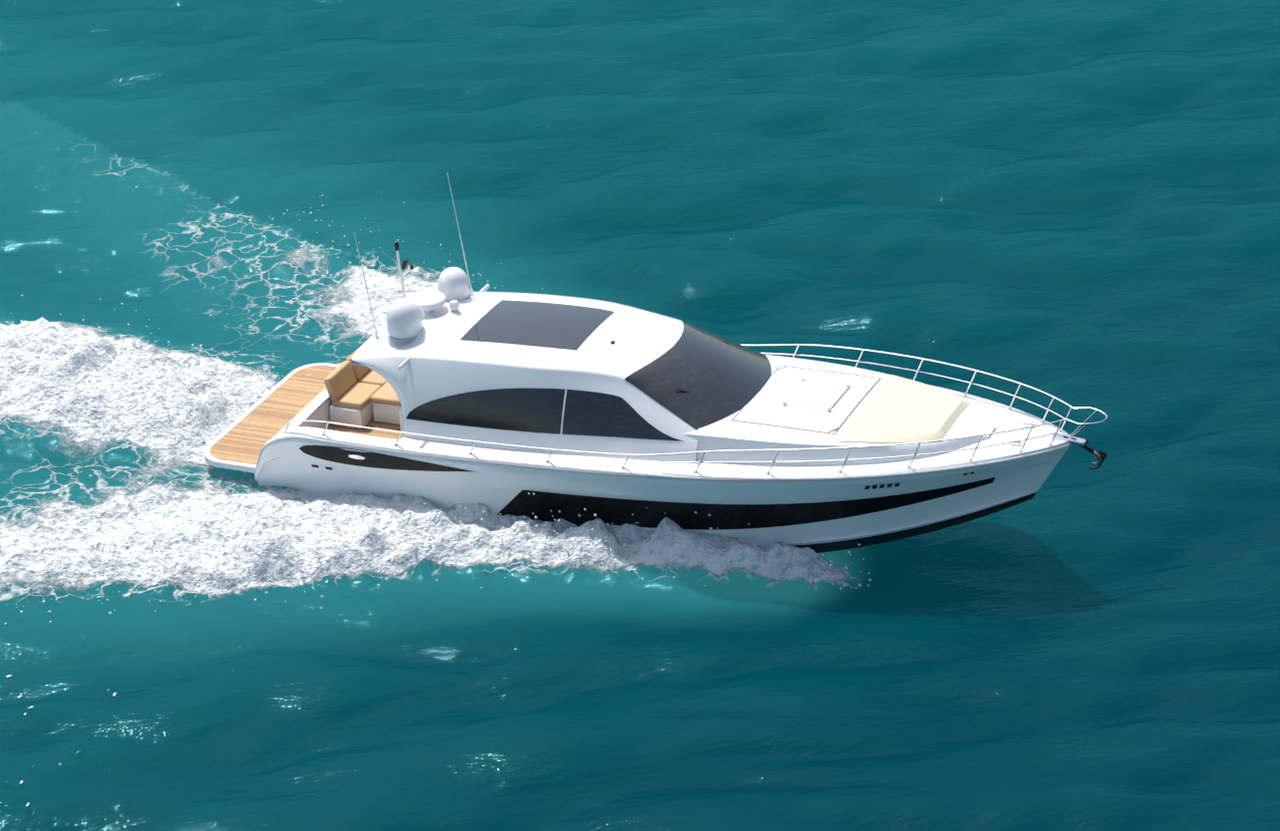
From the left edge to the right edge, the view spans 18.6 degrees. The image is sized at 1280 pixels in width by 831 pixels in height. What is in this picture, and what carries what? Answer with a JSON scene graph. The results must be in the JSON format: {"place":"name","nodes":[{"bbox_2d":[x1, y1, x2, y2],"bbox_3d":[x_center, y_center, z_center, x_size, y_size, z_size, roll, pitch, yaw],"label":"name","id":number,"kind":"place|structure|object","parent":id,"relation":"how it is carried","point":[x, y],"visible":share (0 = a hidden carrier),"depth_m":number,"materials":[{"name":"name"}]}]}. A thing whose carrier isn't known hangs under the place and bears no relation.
{"place":"outdoors","nodes":[
{"label":"outdoors","id":0,"kind":"place"},
{"bbox_2d":[0,194,871,625],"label":"spray droplets","id":1,"kind":"object","parent":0,"point":[349,511],"visible":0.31,"depth_m":64.03,"materials":[{"name":"white liquid"}]},
{"bbox_2d":[0,0,1279,830],"bbox_3d":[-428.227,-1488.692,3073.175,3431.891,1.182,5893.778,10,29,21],"label":"sea","id":2,"kind":"structure","parent":0,"point":[1074,203],"depth_m":69.57,"materials":[{"name":"teal liquid"}]},
{"bbox_2d":[5,594,173,830],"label":"sun glint flecks","id":3,"kind":"object","parent":2,"relation":"on","point":[32,707],"visible":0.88,"depth_m":60.63,"materials":[{"name":"white liquid"}]},
{"bbox_2d":[204,172,1107,553],"bbox_3d":[0.245,-0.612,65.494,15.712,5.691,4.796,8,28,22],"label":"yacht","id":4,"kind":"object","parent":2,"relation":"on","point":[454,390],"visible":0.98,"depth_m":64.50,"materials":[{"name":"paint"}]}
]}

